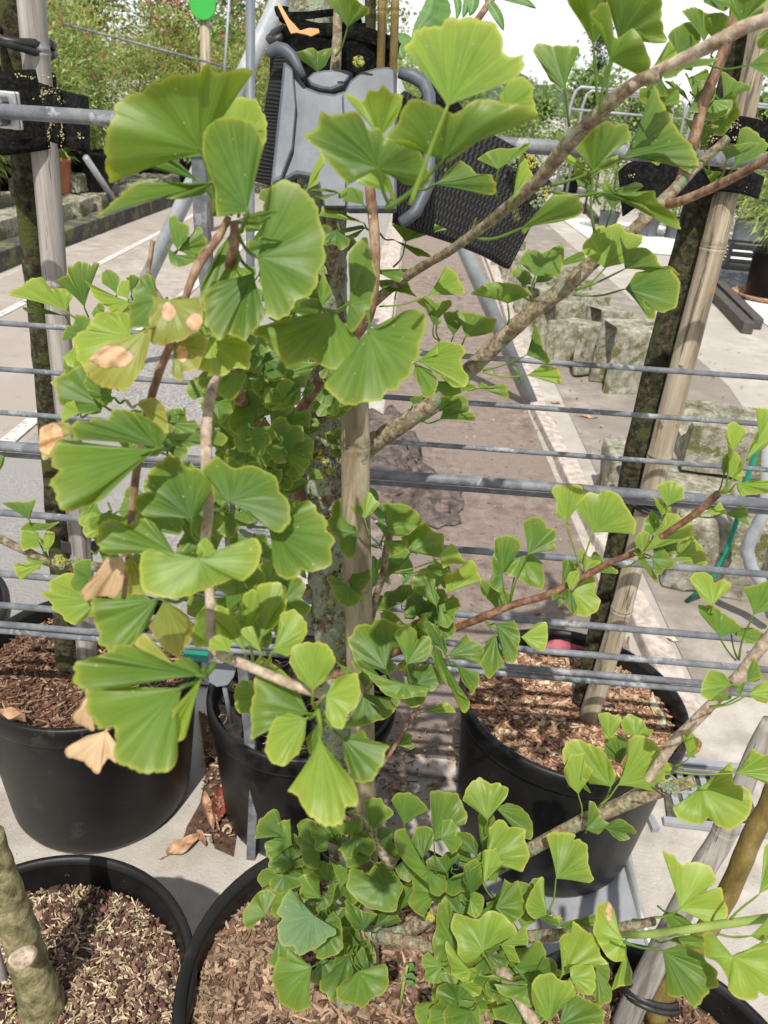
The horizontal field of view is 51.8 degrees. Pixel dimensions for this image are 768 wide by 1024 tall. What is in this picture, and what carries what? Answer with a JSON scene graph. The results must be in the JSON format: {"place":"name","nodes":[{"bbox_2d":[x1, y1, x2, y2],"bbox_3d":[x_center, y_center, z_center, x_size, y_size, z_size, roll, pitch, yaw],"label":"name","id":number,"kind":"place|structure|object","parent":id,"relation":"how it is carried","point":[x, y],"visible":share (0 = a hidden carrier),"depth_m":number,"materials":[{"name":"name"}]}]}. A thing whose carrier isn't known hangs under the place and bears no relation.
{"place":"outdoors","nodes":[
{"label":"outdoors","id":0,"kind":"place"},
{"bbox_2d":[0,214,18,240],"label":"walling block","id":1,"kind":"structure","parent":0,"point":[8,226],"depth_m":6.76,"materials":[{"name":"stone"}]},
{"bbox_2d":[0,180,297,458],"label":"road","id":2,"kind":"structure","parent":0,"point":[17,391],"depth_m":6.25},
{"bbox_2d":[0,231,257,451],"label":"road line","id":3,"kind":"object","parent":2,"relation":"on","point":[18,431],"depth_m":3.64,"materials":[{"name":"white paint"}]},
{"bbox_2d":[0,182,257,316],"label":"road line","id":4,"kind":"object","parent":2,"relation":"on","point":[22,303],"depth_m":7.13,"materials":[{"name":"white paint"}]},
{"bbox_2d":[189,0,215,231],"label":"round sign","id":5,"kind":"object","parent":2,"relation":"on","point":[203,11],"visible":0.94,"depth_m":7.76,"materials":[{"name":"green paint"}]},
{"bbox_2d":[211,42,269,111],"bbox_3d":[-2.095,-5.676,11.359,1.370,1.886,1.386,21,32,27],"label":"bamboo shrub","id":6,"kind":"object","parent":2,"relation":"on","point":[234,51],"visible":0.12,"depth_m":10.98,"materials":[{"name":"green plant"}]},
{"bbox_2d":[229,5,287,111],"bbox_3d":[-1.729,-6.644,12.411,1.483,2.456,1.488,-15,34,-34],"label":"red tipped shrub","id":7,"kind":"object","parent":2,"relation":"on","point":[264,55],"visible":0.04,"depth_m":12.02,"materials":[{"name":"green plant"}]},
{"bbox_2d":[0,212,390,684],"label":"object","id":8,"kind":"structure","parent":0,"point":[21,479],"depth_m":3.23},
{"bbox_2d":[246,0,254,528],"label":"steel pole","id":9,"kind":"object","parent":8,"relation":"on","point":[250,49],"visible":0.16,"depth_m":2.27,"materials":[{"name":"grey metal"}]},
{"bbox_2d":[223,0,230,71],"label":"garden stake","id":10,"kind":"object","parent":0,"point":[226,35],"visible":0.48,"depth_m":6.48,"materials":[{"name":"metal"}]},
{"bbox_2d":[64,23,231,69],"bbox_3d":[-1.974,-3.908,6.633,1.394,0.234,0.019,5,28,0],"label":"greenhouse wire","id":11,"kind":"object","parent":10,"relation":"attached to","point":[145,45],"visible":1,"depth_m":6.62,"materials":[{"name":"metal"}]},
{"bbox_2d":[0,79,767,1021],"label":"ground","id":12,"kind":"structure","parent":0,"point":[196,879],"depth_m":1.92,"materials":[{"name":"concrete"}]},
{"bbox_2d":[0,577,10,620],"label":"plant pot","id":13,"kind":"object","parent":12,"relation":"on","point":[5,614],"visible":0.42,"depth_m":1.84,"materials":[{"name":"black plastic"}]},
{"bbox_2d":[0,21,95,165],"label":"bamboo shrub","id":14,"kind":"object","parent":12,"relation":"on","point":[61,73],"visible":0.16,"depth_m":7.92,"materials":[{"name":"green plant"}]},
{"bbox_2d":[0,16,104,168],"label":"leafy shrub","id":15,"kind":"object","parent":12,"relation":"on","point":[55,25],"visible":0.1,"depth_m":8.52,"materials":[{"name":"green plant"}]},
{"bbox_2d":[46,0,109,156],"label":"red tipped shrub","id":16,"kind":"object","parent":12,"relation":"on","point":[58,12],"visible":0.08,"depth_m":9.29,"materials":[{"name":"green plant"}]},
{"bbox_2d":[62,194,93,218],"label":"walling block","id":17,"kind":"structure","parent":12,"relation":"on","point":[81,206],"depth_m":8.03,"materials":[{"name":"stone"}]},
{"bbox_2d":[52,64,107,156],"bbox_3d":[-3.535,-4.182,8.827,1.082,1.489,1.094,-18,36,-37],"label":"bamboo shrub","id":18,"kind":"object","parent":12,"relation":"on","point":[94,131],"visible":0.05,"depth_m":8.66,"materials":[{"name":"green plant"}]},
{"bbox_2d":[71,191,113,211],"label":"walling block","id":19,"kind":"structure","parent":12,"relation":"on","point":[101,201],"depth_m":8.40,"materials":[{"name":"stone"}]},
{"bbox_2d":[71,171,87,192],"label":"walling block","id":20,"kind":"object","parent":19,"relation":"on","point":[78,182],"depth_m":8.30,"materials":[{"name":"stone"}]},
{"bbox_2d":[59,156,70,193],"bbox_3d":[-3.419,-3.502,8.216,0.340,0.340,0.340,5,28,0],"label":"nursery pot","id":21,"kind":"object","parent":20,"relation":"on","point":[65,172],"visible":0.27,"depth_m":8.17,"materials":[{"name":"ceramic"}]},
{"bbox_2d":[66,148,111,191],"bbox_3d":[-3.179,-3.719,8.600,0.480,0.400,0.480,5,28,0],"label":"nursery pot","id":22,"kind":"object","parent":19,"relation":"on","point":[98,157],"visible":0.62,"depth_m":8.42,"materials":[{"name":"black plastic"}]},
{"bbox_2d":[47,1,138,148],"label":"bamboo shrub","id":23,"kind":"object","parent":12,"relation":"on","point":[94,40],"visible":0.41,"depth_m":9.00,"materials":[{"name":"green plant"}]},
{"bbox_2d":[83,155,115,201],"bbox_3d":[-2.965,-3.450,8.470,0.068,0.732,0.795,10,28,8],"label":"leaning pipe","id":24,"kind":"object","parent":12,"relation":"on","point":[98,176],"visible":0.66,"depth_m":8.24,"materials":[{"name":"metal"}]},
{"bbox_2d":[0,596,201,853],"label":"plant pot","id":25,"kind":"object","parent":12,"relation":"on","point":[59,800],"visible":0.34,"depth_m":1.63,"materials":[{"name":"black plastic"}]},
{"bbox_2d":[0,618,184,727],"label":"wood chips","id":26,"kind":"object","parent":25,"relation":"in","point":[37,689],"visible":0.31,"depth_m":1.64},
{"bbox_2d":[0,0,76,675],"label":"tied tree","id":27,"kind":"object","parent":26,"relation":"on","point":[25,203],"visible":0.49,"depth_m":1.32,"materials":[{"name":"brown plant"}]},
{"bbox_2d":[16,0,96,660],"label":"bamboo pole","id":28,"kind":"object","parent":26,"relation":"on","point":[32,19],"visible":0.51,"depth_m":1.22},
{"bbox_2d":[0,25,57,59],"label":"rubber tie","id":29,"kind":"object","parent":28,"relation":"attached to","point":[26,45],"visible":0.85,"depth_m":1.09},
{"bbox_2d":[0,66,96,154],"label":"pole strap","id":30,"kind":"object","parent":28,"relation":"attached to","point":[33,136],"visible":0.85,"depth_m":1.10,"materials":[{"name":"black fabric"}]},
{"bbox_2d":[49,0,153,53],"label":"young tree","id":31,"kind":"object","parent":12,"relation":"on","point":[114,5],"visible":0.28,"depth_m":11.75,"materials":[{"name":"green plant"}]},
{"bbox_2d":[50,0,155,148],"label":"bamboo shrub","id":32,"kind":"object","parent":12,"relation":"on","point":[113,43],"visible":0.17,"depth_m":10.30,"materials":[{"name":"green plant"}]},
{"bbox_2d":[16,854,196,1023],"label":"plant pot","id":33,"kind":"object","parent":12,"relation":"on","point":[151,893],"visible":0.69,"depth_m":1.26,"materials":[{"name":"black plastic"}]},
{"bbox_2d":[0,883,180,1023],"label":"wood chips","id":34,"kind":"object","parent":33,"relation":"in","point":[114,958],"visible":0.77,"depth_m":1.17,"materials":[{"name":"wood"}]},
{"bbox_2d":[0,825,65,1023],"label":"tied tree","id":35,"kind":"object","parent":34,"relation":"on","point":[39,993],"visible":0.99,"depth_m":1.01,"materials":[{"name":"green plant"}]},
{"bbox_2d":[0,189,214,271],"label":"timber edging","id":36,"kind":"object","parent":12,"relation":"on","point":[85,227],"visible":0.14,"depth_m":7.90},
{"bbox_2d":[92,27,187,173],"bbox_3d":[-3.268,-5.536,10.809,1.386,1.886,1.370,6,28,2],"label":"bamboo shrub","id":37,"kind":"object","parent":12,"relation":"on","point":[159,78],"visible":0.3,"depth_m":10.47,"materials":[{"name":"green plant"}]},
{"bbox_2d":[110,0,200,173],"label":"red tipped shrub","id":38,"kind":"object","parent":12,"relation":"on","point":[157,21],"visible":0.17,"depth_m":11.22,"materials":[{"name":"green plant"}]},
{"bbox_2d":[116,0,200,160],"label":"red tipped shrub","id":39,"kind":"object","parent":12,"relation":"on","point":[172,2],"visible":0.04,"depth_m":13.02,"materials":[{"name":"green plant"}]},
{"bbox_2d":[159,833,198,859],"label":"fallen leaf","id":40,"kind":"object","parent":12,"relation":"on","point":[180,846],"visible":1,"depth_m":1.73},
{"bbox_2d":[137,0,233,182],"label":"red tipped shrub","id":41,"kind":"object","parent":12,"relation":"on","point":[183,163],"visible":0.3,"depth_m":11.09,"materials":[{"name":"green plant"}]},
{"bbox_2d":[127,0,245,160],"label":"young tree","id":42,"kind":"object","parent":12,"relation":"on","point":[211,18],"visible":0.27,"depth_m":12.60,"materials":[{"name":"green plant"}]},
{"bbox_2d":[184,710,236,855],"bbox_3d":[-0.410,0.642,1.922,0.123,0.001,0.465,1,28,-8],"label":"dirt patch","id":43,"kind":"object","parent":12,"relation":"on","point":[226,845],"visible":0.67,"depth_m":1.81,"materials":[{"name":"brown soil"}]},
{"bbox_2d":[210,24,269,106],"bbox_3d":[-2.558,-7.216,13.737,1.587,2.184,1.605,17,30,21],"label":"bamboo shrub","id":44,"kind":"object","parent":12,"relation":"on","point":[230,35],"visible":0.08,"depth_m":13.27,"materials":[{"name":"green plant"}]},
{"bbox_2d":[214,0,277,47],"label":"young tree","id":45,"kind":"object","parent":12,"relation":"on","point":[241,5],"visible":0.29,"depth_m":14.27,"materials":[{"name":"green plant"}]},
{"bbox_2d":[206,635,395,856],"bbox_3d":[-0.189,0.537,1.791,0.410,0.341,0.410,5,28,0],"label":"plant pot","id":46,"kind":"object","parent":12,"relation":"on","point":[259,775],"visible":0.36,"depth_m":1.62,"materials":[{"name":"black plastic"}]},
{"bbox_2d":[183,649,235,723],"bbox_3d":[-0.336,0.339,1.523,0.103,0.164,0.027,8,28,5],"label":"plant tag","id":47,"kind":"object","parent":46,"relation":"in","point":[222,675],"visible":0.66,"depth_m":1.50,"materials":[{"name":"grey plastic"}]},
{"bbox_2d":[215,658,385,757],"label":"soil","id":48,"kind":"structure","parent":46,"relation":"in","point":[235,729],"depth_m":1.71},
{"bbox_2d":[299,488,416,587],"bbox_3d":[-0.050,0.194,1.449,0.215,0.739,0.246,10,28,10],"label":"leafy sapling","id":49,"kind":"object","parent":48,"relation":"on","point":[378,513],"visible":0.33,"depth_m":1.31,"materials":[{"name":"green plant"}]},
{"bbox_2d":[124,0,537,404],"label":"pipe trestle","id":50,"kind":"object","parent":12,"relation":"on","point":[267,23],"visible":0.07,"depth_m":4.08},
{"bbox_2d":[172,838,544,1023],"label":"plant pot","id":51,"kind":"object","parent":12,"relation":"on","point":[240,891],"visible":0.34,"depth_m":1.19,"materials":[{"name":"black plastic"}]},
{"bbox_2d":[190,869,521,1023],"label":"wood chips","id":52,"kind":"object","parent":51,"relation":"in","point":[235,984],"visible":0.23,"depth_m":1.13,"materials":[{"name":"wood"}]},
{"bbox_2d":[340,323,378,966],"bbox_3d":[-0.031,0.247,0.980,0.037,0.940,0.159,-19,36,-37],"label":"bamboo pole","id":53,"kind":"object","parent":52,"relation":"on","point":[355,443],"visible":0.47,"depth_m":0.87,"materials":[{"name":"wood"}]},
{"bbox_2d":[0,0,767,1023],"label":"ginkgo tree","id":54,"kind":"object","parent":52,"relation":"on","point":[280,478],"visible":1,"depth_m":0.65,"materials":[{"name":"green plant"}]},
{"bbox_2d":[255,6,551,268],"bbox_3d":[0.034,-0.374,0.818,0.327,0.242,0.233,5,28,0],"label":"tree strap","id":55,"kind":"object","parent":54,"relation":"attached to","point":[300,95],"visible":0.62,"depth_m":0.77,"materials":[{"name":"black fabric"}]},
{"bbox_2d":[277,3,318,36],"bbox_3d":[-0.083,-0.470,0.755,0.045,0.026,0.011,12,29,13],"label":"orange scrap","id":56,"kind":"object","parent":55,"relation":"attached to","point":[294,29],"visible":1,"depth_m":0.76,"materials":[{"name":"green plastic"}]},
{"bbox_2d":[376,0,385,67],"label":"short cane","id":57,"kind":"object","parent":55,"relation":"attached to","point":[381,33],"visible":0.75,"depth_m":0.77,"materials":[{"name":"brown plant"}]},
{"bbox_2d":[389,0,398,92],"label":"short cane","id":58,"kind":"object","parent":55,"relation":"attached to","point":[394,34],"visible":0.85,"depth_m":0.77,"materials":[{"name":"brown plant"}]},
{"bbox_2d":[0,90,767,860],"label":"steel trellis","id":59,"kind":"object","parent":12,"relation":"on","point":[14,114],"visible":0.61,"depth_m":1.21,"materials":[{"name":"metal"}]},
{"bbox_2d":[371,226,402,327],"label":"kerb","id":60,"kind":"structure","parent":12,"relation":"on","point":[391,259],"depth_m":7.46,"materials":[{"name":"concrete"}]},
{"bbox_2d":[376,0,419,64],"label":"young tree","id":61,"kind":"object","parent":12,"relation":"on","point":[388,14],"visible":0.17,"depth_m":20.46,"materials":[{"name":"green plant"}]},
{"bbox_2d":[199,398,610,843],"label":"litter","id":62,"kind":"object","parent":12,"relation":"on","point":[216,767],"visible":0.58,"depth_m":1.94,"materials":[{"name":"brown plant"}]},
{"bbox_2d":[381,753,458,780],"bbox_3d":[0.199,0.666,2.019,1.076,0.059,0.105,5,28,0],"label":"stone edging","id":63,"kind":"object","parent":12,"relation":"on","point":[439,768],"visible":0.02,"depth_m":1.99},
{"bbox_2d":[495,119,556,167],"bbox_3d":[2.898,-7.637,16.658,1.612,1.329,1.659,12,29,12],"label":"lime shrub","id":64,"kind":"object","parent":12,"relation":"on","point":[505,134],"visible":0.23,"depth_m":16.43,"materials":[{"name":"green plant"}]},
{"bbox_2d":[526,71,566,134],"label":"field tree","id":65,"kind":"object","parent":12,"relation":"on","point":[547,109],"visible":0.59,"depth_m":42.21,"materials":[{"name":"green plant"}]},
{"bbox_2d":[455,851,649,955],"bbox_3d":[0.349,0.816,1.709,0.442,0.016,0.408,5,28,0],"label":"metal tray","id":66,"kind":"object","parent":12,"relation":"on","point":[620,893],"visible":0.23,"depth_m":1.69,"materials":[{"name":"metal"}]},
{"bbox_2d":[457,628,688,897],"bbox_3d":[0.388,0.565,1.778,0.486,0.396,0.486,5,28,0],"label":"plant pot","id":67,"kind":"object","parent":12,"relation":"on","point":[546,799],"visible":0.42,"depth_m":1.61,"materials":[{"name":"black plastic"}]},
{"bbox_2d":[467,645,676,777],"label":"wood chips","id":68,"kind":"object","parent":67,"relation":"in","point":[508,711],"visible":0.52,"depth_m":1.68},
{"bbox_2d":[572,8,746,707],"bbox_3d":[0.465,-0.156,1.411,0.067,1.350,0.048,5,28,0],"label":"tied tree","id":69,"kind":"object","parent":68,"relation":"on","point":[686,246],"visible":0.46,"depth_m":1.35,"materials":[{"name":"brown plant"}]},
{"bbox_2d":[578,0,767,726],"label":"bamboo pole","id":70,"kind":"object","parent":68,"relation":"on","point":[712,251],"visible":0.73,"depth_m":1.29,"materials":[{"name":"wood"}]},
{"bbox_2d":[618,113,767,215],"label":"pole strap","id":71,"kind":"object","parent":70,"relation":"attached to","point":[659,179],"visible":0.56,"depth_m":1.13,"materials":[{"name":"black fabric"}]},
{"bbox_2d":[538,131,609,192],"bbox_3d":[3.853,-7.073,15.889,1.508,1.208,1.465,5,28,0],"label":"lime shrub","id":72,"kind":"object","parent":12,"relation":"on","point":[573,186],"visible":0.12,"depth_m":15.96,"materials":[{"name":"green plant"}]},
{"bbox_2d":[542,111,629,173],"bbox_3d":[4.440,-8.073,17.483,1.960,1.571,1.905,16,30,20],"label":"lime shrub","id":73,"kind":"object","parent":12,"relation":"on","point":[563,127],"visible":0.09,"depth_m":17.30,"materials":[{"name":"green plant"}]},
{"bbox_2d":[539,39,635,126],"bbox_3d":[8.299,-16.419,31.387,3.892,3.978,3.726,-13,33,-30],"label":"tree","id":74,"kind":"object","parent":12,"relation":"on","point":[586,79],"visible":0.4,"depth_m":30.88,"materials":[{"name":"green plant"}]},
{"bbox_2d":[484,257,700,717],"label":"kerb","id":75,"kind":"structure","parent":12,"relation":"on","point":[569,470],"depth_m":3.20,"materials":[{"name":"concrete"}]},
{"bbox_2d":[582,3,614,76],"bbox_3d":[9.737,-20.288,36.354,1.784,6.376,1.558,-18,35,-36],"label":"poplar","id":76,"kind":"object","parent":12,"relation":"on","point":[601,63],"visible":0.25,"depth_m":35.97,"materials":[{"name":"green plant"}]},
{"bbox_2d":[553,85,673,213],"bbox_3d":[3.490,-5.567,12.339,1.648,1.827,0.543,2,28,-5],"label":"steel hoop","id":77,"kind":"object","parent":12,"relation":"on","point":[570,108],"visible":0.34,"depth_m":11.82,"materials":[{"name":"metal"}]},
{"bbox_2d":[494,943,767,1023],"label":"plant pot","id":78,"kind":"object","parent":12,"relation":"on","point":[721,1004],"visible":0.15,"depth_m":1.17,"materials":[{"name":"black plastic"}]},
{"bbox_2d":[544,968,718,1023],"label":"wood chips","id":79,"kind":"object","parent":78,"relation":"in","point":[689,1014],"visible":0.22,"depth_m":1.17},
{"bbox_2d":[611,716,767,1023],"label":"grey stake","id":80,"kind":"object","parent":79,"relation":"on","point":[714,849],"visible":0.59,"depth_m":1.02,"materials":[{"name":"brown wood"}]},
{"bbox_2d":[617,968,680,1016],"bbox_3d":[0.369,0.670,1.107,0.110,0.106,0.066,5,28,0],"label":"rubber tie","id":81,"kind":"object","parent":80,"relation":"attached to","point":[663,1009],"visible":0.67,"depth_m":1.08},
{"bbox_2d":[644,783,767,1023],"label":"tied tree","id":82,"kind":"object","parent":79,"relation":"on","point":[754,831],"visible":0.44,"depth_m":1.01,"materials":[{"name":"plant"}]},
{"bbox_2d":[612,80,681,144],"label":"tree","id":83,"kind":"object","parent":12,"relation":"on","point":[636,104],"visible":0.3,"depth_m":41.12,"materials":[{"name":"green plant"}]},
{"bbox_2d":[647,758,767,838],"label":"drain grating","id":84,"kind":"object","parent":12,"relation":"on","point":[670,818],"visible":0.26,"depth_m":1.97,"materials":[{"name":"metal"}]},
{"bbox_2d":[721,239,767,271],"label":"crate","id":85,"kind":"object","parent":12,"relation":"on","point":[736,265],"visible":0.44,"depth_m":9.13,"materials":[{"name":"black plastic"}]},
{"bbox_2d":[101,61,688,122],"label":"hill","id":86,"kind":"structure","parent":0,"point":[526,77],"depth_m":152.34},
{"bbox_2d":[66,0,767,106],"label":"sky","id":87,"kind":"structure","parent":0,"point":[553,23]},
{"bbox_2d":[389,0,535,59],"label":"overhanging twig","id":88,"kind":"object","parent":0,"point":[435,13],"visible":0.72,"depth_m":1.11,"materials":[{"name":"green plant"}]},
{"bbox_2d":[306,235,686,777],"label":"earth path","id":89,"kind":"structure","parent":0,"point":[480,526],"depth_m":3.38,"materials":[{"name":"soil"}]},
{"bbox_2d":[369,405,463,528],"bbox_3d":[-0.006,-0.270,3.618,0.518,0.060,1.356,-4,29,-16],"label":"ground film","id":90,"kind":"object","parent":89,"relation":"on","point":[437,509],"visible":0.38,"depth_m":3.31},
{"bbox_2d":[569,290,610,318],"bbox_3d":[1.498,-1.468,5.886,0.236,0.325,0.306,0,23,-10],"label":"trough block","id":91,"kind":"object","parent":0,"point":[603,300],"depth_m":5.72,"materials":[{"name":"stone"}]},
{"bbox_2d":[585,305,632,321],"bbox_3d":[1.516,-1.218,5.396,0.226,0.345,0.266,-2,23,-13],"label":"trough block","id":92,"kind":"object","parent":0,"point":[597,313],"depth_m":5.32,"materials":[{"name":"stone"}]},
{"bbox_2d":[524,224,767,684],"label":"concrete path","id":93,"kind":"structure","parent":0,"point":[678,612],"depth_m":4.24,"materials":[{"name":"concrete"}]},
{"bbox_2d":[513,273,558,312],"bbox_3d":[1.210,-1.729,6.328,0.236,0.326,0.306,-4,23,-16],"label":"trough block","id":94,"kind":"object","parent":93,"relation":"on","point":[517,306],"depth_m":6.36,"materials":[{"name":"stone"}]},
{"bbox_2d":[535,299,584,345],"bbox_3d":[1.212,-1.302,5.501,0.216,0.346,0.286,-6,22,-20],"label":"trough block","id":95,"kind":"object","parent":93,"relation":"on","point":[566,308],"depth_m":5.37,"materials":[{"name":"stone"}]},
{"bbox_2d":[545,318,601,375],"bbox_3d":[1.236,-1.070,5.102,0.255,0.315,0.296,-13,26,-31],"label":"trough block","id":96,"kind":"object","parent":93,"relation":"on","point":[572,339],"depth_m":5.08,"materials":[{"name":"stone"}]},
{"bbox_2d":[596,436,626,486],"bbox_3d":[1.023,-0.147,3.381,0.188,0.275,0.278,8,28,5],"label":"concrete block","id":97,"kind":"object","parent":93,"relation":"on","point":[608,475],"depth_m":3.33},
{"bbox_2d":[588,318,652,393],"bbox_3d":[1.436,-0.942,4.798,0.236,0.406,0.257,-1,31,-11],"label":"trough block","id":98,"kind":"object","parent":93,"relation":"on","point":[622,341],"depth_m":4.73,"materials":[{"name":"stone"}]},
{"bbox_2d":[659,465,740,522],"bbox_3d":[1.310,-0.063,3.356,0.356,0.199,0.319,15,29,18],"label":"concrete block","id":99,"kind":"object","parent":93,"relation":"on","point":[696,482],"depth_m":3.28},
{"bbox_2d":[674,399,767,479],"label":"trough block","id":100,"kind":"object","parent":99,"relation":"on","point":[701,442],"depth_m":3.30,"materials":[{"name":"stone"}]},
{"bbox_2d":[660,502,767,601],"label":"concrete block","id":101,"kind":"object","parent":93,"relation":"on","point":[711,535],"depth_m":2.75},
{"bbox_2d":[685,451,759,602],"bbox_3d":[1.171,0.000,2.642,0.175,0.708,0.062,-14,33,-32],"label":"garden hose","id":102,"kind":"object","parent":101,"relation":"hanging from","point":[695,594],"visible":0.55,"depth_m":2.67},
{"bbox_2d":[740,446,767,618],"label":"bent pipe","id":103,"kind":"object","parent":93,"relation":"on","point":[753,533],"visible":0.69,"depth_m":2.46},
{"bbox_2d":[565,218,760,259],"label":"paving","id":104,"kind":"structure","parent":0,"point":[659,243],"depth_m":10.96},
{"bbox_2d":[585,164,622,225],"bbox_3d":[3.273,-4.497,11.271,0.878,0.897,0.838,5,28,1],"label":"feathery conifer","id":105,"kind":"object","parent":104,"relation":"on","point":[605,213],"visible":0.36,"depth_m":11.29,"materials":[{"name":"green plant"}]},
{"bbox_2d":[732,152,767,245],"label":"feathery conifer","id":106,"kind":"object","parent":104,"relation":"on","point":[740,234],"visible":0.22,"depth_m":10.91,"materials":[{"name":"green plant"}]},
{"bbox_2d":[712,268,748,302],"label":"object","id":107,"kind":"structure","parent":0,"point":[732,278],"depth_m":8.73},
{"bbox_2d":[712,286,754,333],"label":"steel beam","id":108,"kind":"structure","parent":107,"relation":"on","point":[737,316],"depth_m":6.78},
{"bbox_2d":[716,277,763,328],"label":"steel beam","id":109,"kind":"structure","parent":107,"relation":"on","point":[743,305],"depth_m":7.08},
{"bbox_2d":[732,151,767,303],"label":"potted plant","id":110,"kind":"object","parent":107,"relation":"on","point":[755,289],"visible":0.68,"depth_m":7.57,"materials":[{"name":"green plant"}]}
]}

